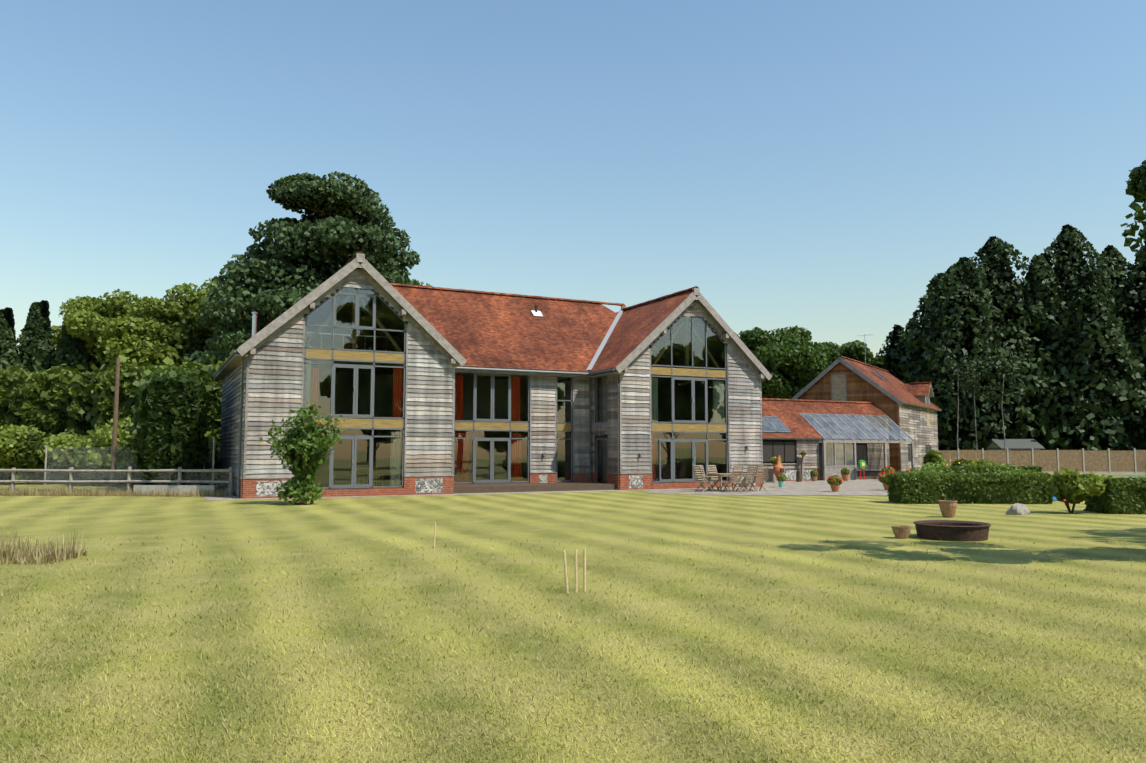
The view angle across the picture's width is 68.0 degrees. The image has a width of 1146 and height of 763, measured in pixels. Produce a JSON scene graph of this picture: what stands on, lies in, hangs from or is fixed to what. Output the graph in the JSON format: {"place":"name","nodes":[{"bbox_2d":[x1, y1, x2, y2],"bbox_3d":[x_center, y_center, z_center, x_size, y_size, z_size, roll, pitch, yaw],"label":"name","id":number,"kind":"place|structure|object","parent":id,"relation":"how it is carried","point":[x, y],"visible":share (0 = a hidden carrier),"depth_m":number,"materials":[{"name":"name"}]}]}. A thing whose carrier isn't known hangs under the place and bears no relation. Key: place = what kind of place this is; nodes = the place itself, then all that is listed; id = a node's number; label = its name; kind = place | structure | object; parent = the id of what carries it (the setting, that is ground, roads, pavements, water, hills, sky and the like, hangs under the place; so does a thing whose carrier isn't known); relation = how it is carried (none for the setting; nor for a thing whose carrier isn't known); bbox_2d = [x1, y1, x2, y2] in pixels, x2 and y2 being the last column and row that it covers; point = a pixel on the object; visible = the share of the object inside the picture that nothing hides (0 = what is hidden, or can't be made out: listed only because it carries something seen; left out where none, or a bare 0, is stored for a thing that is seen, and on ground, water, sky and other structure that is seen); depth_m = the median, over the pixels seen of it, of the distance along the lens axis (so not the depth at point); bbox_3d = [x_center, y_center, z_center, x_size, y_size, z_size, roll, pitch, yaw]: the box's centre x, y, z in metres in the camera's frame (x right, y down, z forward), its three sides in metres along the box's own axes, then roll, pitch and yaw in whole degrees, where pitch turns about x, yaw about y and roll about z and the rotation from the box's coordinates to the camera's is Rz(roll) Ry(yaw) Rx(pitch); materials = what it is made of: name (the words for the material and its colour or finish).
{"place":"outdoors","nodes":[
{"label":"outdoors","id":0,"kind":"place"},
{"bbox_2d":[0,484,234,496],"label":"long grass","id":1,"kind":"structure","parent":0,"point":[79,491],"depth_m":32.77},
{"bbox_2d":[243,275,454,477],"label":"house boards","id":2,"kind":"object","parent":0,"point":[274,378],"visible":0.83,"depth_m":33.05,"materials":[{"name":"wood"}]},
{"bbox_2d":[237,253,466,367],"bbox_3d":[-8.348,-2.842,33.043,8.800,4.258,0.402,2,-5,-26],"label":"bargeboard","id":3,"kind":"object","parent":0,"point":[360,264],"visible":0.98,"depth_m":33.12,"materials":[{"name":"wood"}]},
{"bbox_2d":[252,305,542,336],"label":"house flues","id":4,"kind":"object","parent":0,"point":[255,317],"visible":0.62,"depth_m":34.51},
{"bbox_2d":[213,350,621,497],"bbox_3d":[-3.986,2.394,41.185,24.365,5.420,11.600,2,-5,-26],"label":"gutter","id":5,"kind":"object","parent":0,"point":[230,365],"visible":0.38,"depth_m":38.10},
{"bbox_2d":[219,357,619,479],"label":"house boards","id":6,"kind":"object","parent":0,"point":[542,414],"visible":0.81,"depth_m":39.26,"materials":[{"name":"wood"}]},
{"bbox_2d":[204,489,639,500],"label":"gravel path","id":7,"kind":"structure","parent":0,"point":[222,498],"depth_m":33.81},
{"bbox_2d":[307,331,679,485],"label":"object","id":8,"kind":"object","parent":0,"point":[667,468],"depth_m":36.20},
{"bbox_2d":[454,373,606,482],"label":"windows","id":9,"kind":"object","parent":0,"point":[459,393],"visible":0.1,"depth_m":38.61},
{"bbox_2d":[0,473,1145,762],"bbox_3d":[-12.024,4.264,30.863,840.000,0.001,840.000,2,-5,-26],"label":"lawn","id":10,"kind":"structure","parent":0,"point":[602,521],"depth_m":9.09,"materials":[{"name":"green plant"}]},
{"bbox_2d":[0,424,16,468],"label":"shrub","id":11,"kind":"object","parent":10,"relation":"on","point":[6,426],"visible":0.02,"depth_m":44.47,"materials":[{"name":"green plant"}]},
{"bbox_2d":[0,307,26,372],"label":"cypress tree","id":12,"kind":"object","parent":10,"relation":"on","point":[9,353],"visible":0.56,"depth_m":70.96,"materials":[{"name":"green plant"}]},
{"bbox_2d":[0,425,71,483],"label":"shrub","id":13,"kind":"object","parent":10,"relation":"on","point":[19,445],"visible":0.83,"depth_m":43.52,"materials":[{"name":"green plant"}]},
{"bbox_2d":[16,300,57,373],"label":"cypress tree","id":14,"kind":"object","parent":10,"relation":"on","point":[36,347],"visible":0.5,"depth_m":72.64,"materials":[{"name":"green plant"}]},
{"bbox_2d":[0,526,86,564],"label":"grass tuft","id":15,"kind":"object","parent":10,"relation":"on","point":[20,555],"depth_m":13.42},
{"bbox_2d":[36,433,85,479],"bbox_3d":[-26.554,4.139,45.444,3.574,2.766,3.729,2,-5,-26],"label":"shrub","id":16,"kind":"object","parent":10,"relation":"on","point":[67,440],"visible":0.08,"depth_m":44.05,"materials":[{"name":"green plant"}]},
{"bbox_2d":[55,319,92,372],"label":"cypress tree","id":17,"kind":"object","parent":10,"relation":"on","point":[72,352],"visible":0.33,"depth_m":69.46,"materials":[{"name":"green plant"}]},
{"bbox_2d":[51,296,96,365],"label":"broadleaf tree","id":18,"kind":"object","parent":10,"relation":"on","point":[56,339],"visible":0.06,"depth_m":77.29,"materials":[{"name":"green plant"}]},
{"bbox_2d":[75,449,120,485],"bbox_3d":[-23.787,4.331,42.416,2.240,1.886,2.207,-2,-5,24],"label":"shrub","id":19,"kind":"object","parent":10,"relation":"on","point":[93,457],"depth_m":41.70,"materials":[{"name":"green plant"}]},
{"bbox_2d":[43,445,168,489],"bbox_3d":[-19.231,3.736,36.209,7.224,2.030,0.140,-1,-5,8],"label":"wire mesh fence","id":20,"kind":"object","parent":10,"relation":"on","point":[46,464],"visible":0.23,"depth_m":36.44,"materials":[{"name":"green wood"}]},
{"bbox_2d":[80,417,136,484],"bbox_3d":[-23.596,3.603,44.187,3.375,3.627,4.816,0,-5,4],"label":"shrub","id":21,"kind":"object","parent":10,"relation":"on","point":[100,438],"visible":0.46,"depth_m":42.86,"materials":[{"name":"green plant"}]},
{"bbox_2d":[0,467,232,495],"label":"fence rail","id":22,"kind":"object","parent":10,"relation":"on","point":[128,481],"visible":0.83,"depth_m":33.07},
{"bbox_2d":[110,358,122,486],"bbox_3d":[-22.252,2.020,41.404,0.351,6.400,0.222,0,-5,-4],"label":"telegraph pole","id":23,"kind":"object","parent":10,"relation":"on","point":[115,426],"visible":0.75,"depth_m":41.34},
{"bbox_2d":[0,349,233,484],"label":"hedge","id":24,"kind":"object","parent":10,"relation":"on","point":[57,400],"visible":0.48,"depth_m":48.08,"materials":[{"name":"green"}]},
{"bbox_2d":[62,289,172,371],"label":"broadleaf tree","id":25,"kind":"object","parent":10,"relation":"on","point":[86,318],"visible":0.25,"depth_m":69.59,"materials":[{"name":"green plant"}]},
{"bbox_2d":[116,454,165,475],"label":"shrub","id":26,"kind":"object","parent":10,"relation":"on","point":[122,463],"depth_m":40.97,"materials":[{"name":"green plant"}]},
{"bbox_2d":[101,283,230,370],"bbox_3d":[-30.141,-0.398,65.100,10.742,15.126,10.031,2,-5,-26],"label":"broadleaf tree","id":27,"kind":"object","parent":10,"relation":"on","point":[151,334],"visible":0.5,"depth_m":62.46,"materials":[{"name":"green plant"}]},
{"bbox_2d":[122,367,217,492],"bbox_3d":[-18.143,2.183,38.053,3.364,5.764,11.044,2,-5,-26],"label":"hedge beside house","id":28,"kind":"object","parent":10,"relation":"on","point":[170,419],"visible":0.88,"depth_m":33.68,"materials":[{"name":"green"}]},
{"bbox_2d":[134,485,214,495],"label":"wall","id":29,"kind":"structure","parent":10,"relation":"on","point":[153,488],"depth_m":32.53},
{"bbox_2d":[173,437,220,474],"bbox_3d":[-18.696,4.026,42.698,3.394,2.542,3.207,2,-5,-26],"label":"shrub","id":30,"kind":"object","parent":10,"relation":"on","point":[217,454],"visible":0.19,"depth_m":42.04,"materials":[{"name":"green plant"}]},
{"bbox_2d":[174,278,235,332],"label":"broadleaf tree","id":31,"kind":"object","parent":10,"relation":"on","point":[208,286],"depth_m":72.87,"materials":[{"name":"green plant"}]},
{"bbox_2d":[203,437,214,484],"bbox_3d":[-14.842,3.450,34.572,0.073,2.330,2.298,3,-6,-32],"label":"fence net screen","id":32,"kind":"object","parent":10,"relation":"on","point":[213,445],"visible":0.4,"depth_m":33.68,"materials":[{"name":"green wood"}]},
{"bbox_2d":[259,400,345,504],"bbox_3d":[-8.655,2.309,27.517,2.504,3.492,2.441,-1,-5,17],"label":"shrub","id":33,"kind":"object","parent":10,"relation":"on","point":[305,447],"visible":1,"depth_m":27.37,"materials":[{"name":"green plant"}]},
{"bbox_2d":[180,171,432,364],"bbox_3d":[-18.272,-4.029,60.769,17.822,21.662,16.816,2,-5,-26],"label":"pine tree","id":34,"kind":"object","parent":10,"relation":"on","point":[338,226],"visible":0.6,"depth_m":57.02,"materials":[{"name":"green plant"}]},
{"bbox_2d":[242,475,453,498],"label":"brick plinth","id":35,"kind":"structure","parent":10,"relation":"on","point":[413,485],"depth_m":32.91,"materials":[{"name":"brick"}]},
{"bbox_2d":[218,472,619,498],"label":"brick plinth","id":36,"kind":"structure","parent":10,"relation":"on","point":[550,477],"depth_m":38.96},
{"bbox_2d":[309,361,724,492],"bbox_3d":[-3.902,0.811,41.525,23.350,8.630,10.900,2,-5,-26],"label":"house interior","id":37,"kind":"object","parent":10,"relation":"on","point":[511,487],"depth_m":41.50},
{"bbox_2d":[304,288,403,427],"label":"timber beams","id":38,"kind":"structure","parent":37,"relation":"attached to","point":[362,356],"depth_m":33.27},
{"bbox_2d":[303,287,405,488],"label":"house frames","id":39,"kind":"structure","parent":37,"relation":"attached to","point":[355,414],"depth_m":33.00,"materials":[{"name":"metal"}]},
{"bbox_2d":[303,287,407,488],"bbox_3d":[-8.491,-0.176,33.112,8.000,9.220,0.220,2,-5,-26],"label":"window glass","id":40,"kind":"structure","parent":37,"relation":"attached to","point":[351,319],"depth_m":33.11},
{"bbox_2d":[223,251,723,384],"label":"house roof","id":41,"kind":"structure","parent":37,"relation":"attached to","point":[479,329],"depth_m":41.03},
{"bbox_2d":[455,422,570,430],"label":"beam","id":42,"kind":"structure","parent":37,"relation":"attached to","point":[503,426],"depth_m":38.41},
{"bbox_2d":[305,361,724,485],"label":"house curtains","id":43,"kind":"object","parent":37,"relation":"attached to","point":[398,410],"depth_m":37.72,"materials":[{"name":"fabric"}]},
{"bbox_2d":[454,373,607,483],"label":"house frames","id":44,"kind":"structure","parent":37,"relation":"attached to","point":[492,419],"depth_m":38.47,"materials":[{"name":"metal"}]},
{"bbox_2d":[0,535,1145,762],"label":"grass blades","id":45,"kind":"object","parent":10,"relation":"on","point":[26,719],"depth_m":6.13,"materials":[{"name":"plant"}]},
{"bbox_2d":[563,549,585,592],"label":"cricket stumps","id":46,"kind":"object","parent":10,"relation":"on","point":[584,571],"visible":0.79,"depth_m":10.41,"materials":[{"name":"brown wood"}]},
{"bbox_2d":[735,327,827,398],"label":"oak tree","id":47,"kind":"object","parent":10,"relation":"on","point":[792,364],"visible":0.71,"depth_m":73.77,"materials":[{"name":"green plant"}]},
{"bbox_2d":[775,325,838,367],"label":"oak tree","id":48,"kind":"object","parent":10,"relation":"on","point":[830,350],"visible":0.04,"depth_m":83.42,"materials":[{"name":"green plant"}]},
{"bbox_2d":[820,476,878,479],"bbox_3d":[12.709,3.804,52.721,15.750,4.500,5.450,2,-5,-26],"label":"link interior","id":49,"kind":"object","parent":10,"relation":"on","point":[866,477],"visible":0.02,"depth_m":52.33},
{"bbox_2d":[825,340,888,368],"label":"oak tree","id":50,"kind":"object","parent":10,"relation":"on","point":[857,350],"visible":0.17,"depth_m":89.03,"materials":[{"name":"green plant"}]},
{"bbox_2d":[875,317,920,381],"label":"conifer tree","id":51,"kind":"object","parent":10,"relation":"on","point":[896,348],"visible":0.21,"depth_m":87.73,"materials":[{"name":"green plant"}]},
{"bbox_2d":[891,525,911,538],"bbox_3d":[6.520,2.992,16.851,0.382,0.240,0.372,2,-5,-26],"label":"bowl pot","id":52,"kind":"object","parent":10,"relation":"on","point":[901,531],"depth_m":16.73,"materials":[{"name":"ceramic"}]},
{"bbox_2d":[923,449,946,463],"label":"shrub","id":53,"kind":"object","parent":10,"relation":"on","point":[933,456],"visible":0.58,"depth_m":51.82,"materials":[{"name":"green plant"}]},
{"bbox_2d":[917,461,953,473],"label":"shrub","id":54,"kind":"object","parent":10,"relation":"on","point":[941,466],"visible":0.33,"depth_m":34.22,"materials":[{"name":"green"}]},
{"bbox_2d":[913,520,990,540],"bbox_3d":[7.548,2.977,16.916,1.440,0.320,1.440,2,-5,-26],"label":"fire pit","id":55,"kind":"object","parent":10,"relation":"on","point":[950,530],"visible":0.98,"depth_m":16.43,"materials":[{"name":"brown metal"}]},
{"bbox_2d":[937,356,979,447],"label":"birch tree","id":56,"kind":"object","parent":10,"relation":"on","point":[965,375],"visible":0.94,"depth_m":70.15,"materials":[{"name":"green plant"}]},
{"bbox_2d":[947,458,976,465],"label":"garden shrub","id":57,"kind":"object","parent":10,"relation":"on","point":[958,462],"visible":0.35,"depth_m":56.83,"materials":[{"name":"green plant"}]},
{"bbox_2d":[886,467,1053,503],"bbox_3d":[13.259,3.493,28.460,5.199,1.275,1.600,0,-5,1],"label":"hedge","id":58,"kind":"object","parent":10,"relation":"on","point":[1009,486],"visible":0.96,"depth_m":27.89,"materials":[{"name":"green"}]},
{"bbox_2d":[909,263,1037,445],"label":"conifer tree","id":59,"kind":"object","parent":10,"relation":"on","point":[913,359],"depth_m":83.32,"materials":[{"name":"green plant"}]},
{"bbox_2d":[957,351,995,449],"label":"birch tree","id":60,"kind":"object","parent":10,"relation":"on","point":[979,366],"visible":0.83,"depth_m":70.08,"materials":[{"name":"green plant"}]},
{"bbox_2d":[974,458,995,465],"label":"garden shrub","id":61,"kind":"object","parent":10,"relation":"on","point":[982,461],"visible":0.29,"depth_m":58.70,"materials":[{"name":"green plant"}]},
{"bbox_2d":[950,462,1041,473],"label":"hedge","id":62,"kind":"object","parent":10,"relation":"on","point":[977,468],"visible":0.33,"depth_m":38.81,"materials":[{"name":"green"}]},
{"bbox_2d":[899,236,1107,449],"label":"conifer tree","id":63,"kind":"object","parent":10,"relation":"on","point":[961,303],"visible":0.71,"depth_m":75.04,"materials":[{"name":"green plant"}]},
{"bbox_2d":[983,359,1026,449],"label":"birch tree","id":64,"kind":"object","parent":10,"relation":"on","point":[1015,374],"visible":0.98,"depth_m":69.52,"materials":[{"name":"green plant"}]},
{"bbox_2d":[983,439,1044,450],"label":"shed roof","id":65,"kind":"structure","parent":10,"relation":"on","point":[1015,444],"depth_m":70.44,"materials":[{"name":"paint"}]},
{"bbox_2d":[1006,503,1029,514],"bbox_3d":[12.216,3.497,23.262,0.755,0.344,0.529,6,-7,-51],"label":"rock","id":66,"kind":"object","parent":10,"relation":"on","point":[1018,509],"visible":0.96,"depth_m":23.07,"materials":[{"name":"stone"}]},
{"bbox_2d":[938,448,1145,473],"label":"closeboard fence","id":67,"kind":"object","parent":10,"relation":"on","point":[1104,462],"visible":0.6,"depth_m":66.32,"materials":[{"name":"brown wood"}]},
{"bbox_2d":[1001,224,1145,450],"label":"conifer tree","id":68,"kind":"object","parent":10,"relation":"on","point":[1077,331],"visible":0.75,"depth_m":73.19,"materials":[{"name":"green plant"}]},
{"bbox_2d":[1041,468,1106,512],"bbox_3d":[13.937,3.063,23.609,1.550,1.330,1.167,-2,-5,25],"label":"bush","id":69,"kind":"object","parent":10,"relation":"on","point":[1066,486],"visible":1,"depth_m":23.35,"materials":[{"name":"green plant"}]},
{"bbox_2d":[1068,240,1145,450],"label":"conifer tree","id":70,"kind":"object","parent":10,"relation":"on","point":[1136,277],"visible":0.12,"depth_m":76.97,"materials":[{"name":"green plant"}]},
{"bbox_2d":[1083,474,1145,513],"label":"hedge","id":71,"kind":"object","parent":10,"relation":"on","point":[1121,495],"visible":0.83,"depth_m":23.38,"materials":[{"name":"green"}]},
{"bbox_2d":[1094,245,1145,448],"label":"conifer tree","id":72,"kind":"object","parent":10,"relation":"on","point":[1112,252],"visible":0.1,"depth_m":80.77,"materials":[{"name":"green plant"}]},
{"bbox_2d":[0,0,1145,384],"label":"sky","id":73,"kind":"structure","parent":0,"point":[812,165],"materials":[{"name":"blue"}]},
{"bbox_2d":[484,378,724,483],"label":"house wall","id":74,"kind":"structure","parent":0,"point":[603,436],"depth_m":40.04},
{"bbox_2d":[651,316,725,431],"bbox_3d":[5.511,-0.741,40.399,7.816,6.259,0.652,2,-5,-26],"label":"frame","id":75,"kind":"object","parent":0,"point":[687,372],"visible":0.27,"depth_m":40.23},
{"bbox_2d":[649,316,727,482],"bbox_3d":[5.615,0.398,40.095,8.000,9.220,0.220,2,-5,-26],"label":"window glass","id":76,"kind":"structure","parent":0,"point":[702,462],"depth_m":40.00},
{"bbox_2d":[650,316,727,482],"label":"house frames","id":77,"kind":"structure","parent":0,"point":[672,441],"depth_m":39.83,"materials":[{"name":"metal"}]},
{"bbox_2d":[619,306,762,480],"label":"house boards","id":78,"kind":"object","parent":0,"point":[744,402],"visible":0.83,"depth_m":40.38,"materials":[{"name":"wood"}]},
{"bbox_2d":[615,288,771,381],"bbox_3d":[5.758,-2.268,40.026,8.800,4.258,0.402,2,-5,-26],"label":"bargeboard","id":79,"kind":"object","parent":78,"relation":"attached to","point":[725,330],"visible":0.83,"depth_m":40.40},
{"bbox_2d":[620,471,762,489],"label":"brick plinth","id":80,"kind":"structure","parent":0,"point":[634,481],"depth_m":38.54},
{"bbox_2d":[641,479,888,494],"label":"patio paving","id":81,"kind":"structure","parent":0,"point":[857,487],"depth_m":38.10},
{"bbox_2d":[692,466,713,491],"bbox_3d":[5.513,4.136,36.038,0.735,1.103,0.610,3,-5,-29],"label":"garden chair","id":82,"kind":"object","parent":81,"relation":"on","point":[698,477],"visible":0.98,"depth_m":35.93,"materials":[{"name":"brown wood"}]},
{"bbox_2d":[694,465,713,490],"bbox_3d":[5.754,4.240,37.303,0.610,1.103,0.735,3,-6,-35],"label":"garden chair","id":83,"kind":"object","parent":81,"relation":"on","point":[701,466],"visible":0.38,"depth_m":37.49,"materials":[{"name":"brown wood"}]},
{"bbox_2d":[707,465,726,489],"bbox_3d":[6.411,4.277,37.752,0.610,1.103,0.735,4,-6,-37],"label":"garden chair","id":84,"kind":"object","parent":81,"relation":"on","point":[712,469],"visible":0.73,"depth_m":37.90,"materials":[{"name":"brown wood"}]},
{"bbox_2d":[708,473,745,491],"bbox_3d":[6.685,4.369,36.817,1.700,0.742,0.888,3,-6,-34],"label":"garden table","id":85,"kind":"object","parent":81,"relation":"on","point":[725,474],"visible":0.65,"depth_m":36.69,"materials":[{"name":"brown wood"}]},
{"bbox_2d":[722,466,743,491],"bbox_3d":[6.746,4.114,35.765,0.610,1.103,0.735,3,-5,-31],"label":"garden chair","id":86,"kind":"object","parent":81,"relation":"on","point":[736,474],"visible":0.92,"depth_m":35.61,"materials":[{"name":"brown wood"}]},
{"bbox_2d":[736,466,756,491],"bbox_3d":[7.375,4.149,36.196,0.610,1.103,0.735,4,-6,-42],"label":"garden chair","id":87,"kind":"object","parent":81,"relation":"on","point":[747,476],"visible":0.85,"depth_m":36.06,"materials":[{"name":"brown wood"}]},
{"bbox_2d":[740,465,758,489],"bbox_3d":[7.820,4.271,37.677,0.735,1.103,0.610,4,-6,-42],"label":"garden chair","id":88,"kind":"object","parent":81,"relation":"on","point":[750,476],"visible":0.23,"depth_m":37.80,"materials":[{"name":"brown wood"}]},
{"bbox_2d":[749,466,768,490],"bbox_3d":[8.000,4.179,36.563,0.610,1.103,0.735,2,-5,-20],"label":"garden chair","id":89,"kind":"object","parent":81,"relation":"on","point":[759,479],"visible":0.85,"depth_m":36.38,"materials":[{"name":"brown wood"}]},
{"bbox_2d":[773,455,783,480],"bbox_3d":[11.184,4.773,46.191,0.620,1.502,0.630,2,-5,-26],"label":"chiminea","id":90,"kind":"object","parent":81,"relation":"on","point":[778,467],"visible":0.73,"depth_m":46.03,"materials":[{"name":"ceramic"}]},
{"bbox_2d":[776,473,786,486],"bbox_3d":[9.914,4.696,40.416,0.512,0.681,0.514,2,-5,-26],"label":"turquoise pot","id":91,"kind":"object","parent":81,"relation":"on","point":[781,478],"visible":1,"depth_m":40.29,"materials":[{"name":"teal ceramic"}]},
{"bbox_2d":[768,458,806,481],"bbox_3d":[12.324,5.032,48.446,2.935,1.350,0.557,3,-6,-34],"label":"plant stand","id":92,"kind":"object","parent":81,"relation":"on","point":[771,476],"visible":0.56,"depth_m":47.83,"materials":[{"name":"grey wood"}]},
{"bbox_2d":[810,470,817,480],"bbox_3d":[13.777,5.386,48.560,0.482,0.640,0.458,2,-5,-26],"label":"terracotta pot","id":93,"kind":"object","parent":81,"relation":"on","point":[813,474],"visible":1,"depth_m":48.43,"materials":[{"name":"ceramic"}]},
{"bbox_2d":[827,475,842,491],"bbox_3d":[11.149,4.332,36.137,0.665,0.706,0.658,2,-5,-26],"label":"terracotta pot","id":94,"kind":"object","parent":81,"relation":"on","point":[835,482],"visible":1,"depth_m":35.98,"materials":[{"name":"ceramic"}]},
{"bbox_2d":[841,468,849,480],"bbox_3d":[15.838,5.389,49.355,0.574,0.765,0.555,2,-5,-26],"label":"terracotta pot","id":95,"kind":"object","parent":81,"relation":"on","point":[845,472],"visible":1,"depth_m":49.21,"materials":[{"name":"ceramic"}]},
{"bbox_2d":[799,413,914,480],"bbox_3d":[17.605,4.010,52.512,7.450,4.055,2.204,2,-5,-26],"label":"lean-to conservatory","id":96,"kind":"object","parent":81,"relation":"on","point":[840,455],"visible":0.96,"depth_m":51.78,"materials":[{"name":"glass"}]},
{"bbox_2d":[858,460,865,479],"bbox_3d":[17.247,5.280,50.593,0.520,1.211,0.170,2,-5,-26],"label":"toy","id":97,"kind":"object","parent":81,"relation":"on","point":[861,464],"visible":0.9,"depth_m":50.55,"materials":[{"name":"green"}]},
{"bbox_2d":[878,471,893,489],"bbox_3d":[13.881,4.366,37.380,0.860,0.841,0.869,2,-5,-26],"label":"terracotta pot","id":98,"kind":"object","parent":81,"relation":"on","point":[883,478],"visible":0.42,"depth_m":37.25,"materials":[{"name":"ceramic"}]},
{"bbox_2d":[763,468,819,480],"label":"low wall","id":99,"kind":"structure","parent":0,"point":[790,473],"depth_m":49.30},
{"bbox_2d":[762,439,881,476],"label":"window","id":100,"kind":"structure","parent":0,"point":[780,449],"depth_m":49.30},
{"bbox_2d":[762,398,886,439],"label":"link roof","id":101,"kind":"structure","parent":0,"point":[782,419],"depth_m":51.96,"materials":[{"name":"tile"}]},
{"bbox_2d":[763,418,889,470],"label":"link boards","id":102,"kind":"object","parent":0,"point":[875,458],"visible":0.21,"depth_m":50.22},
{"bbox_2d":[792,334,941,472],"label":"outbuilding","id":103,"kind":"structure","parent":0,"point":[910,409],"depth_m":58.03,"materials":[{"name":"brown"}]},
{"bbox_2d":[831,373,930,461],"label":"windows","id":104,"kind":"structure","parent":103,"relation":"in","point":[838,382],"depth_m":57.78,"materials":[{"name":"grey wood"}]},
{"bbox_2d":[938,500,957,516],"bbox_3d":[9.821,3.331,22.221,0.466,0.420,0.455,2,-5,-26],"label":"flower pot","id":105,"kind":"object","parent":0,"point":[948,508],"depth_m":22.07,"materials":[{"name":"ceramic"}]},
{"bbox_2d":[1120,158,1145,351],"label":"tree bough","id":106,"kind":"object","parent":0,"point":[1136,186],"visible":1,"depth_m":12.93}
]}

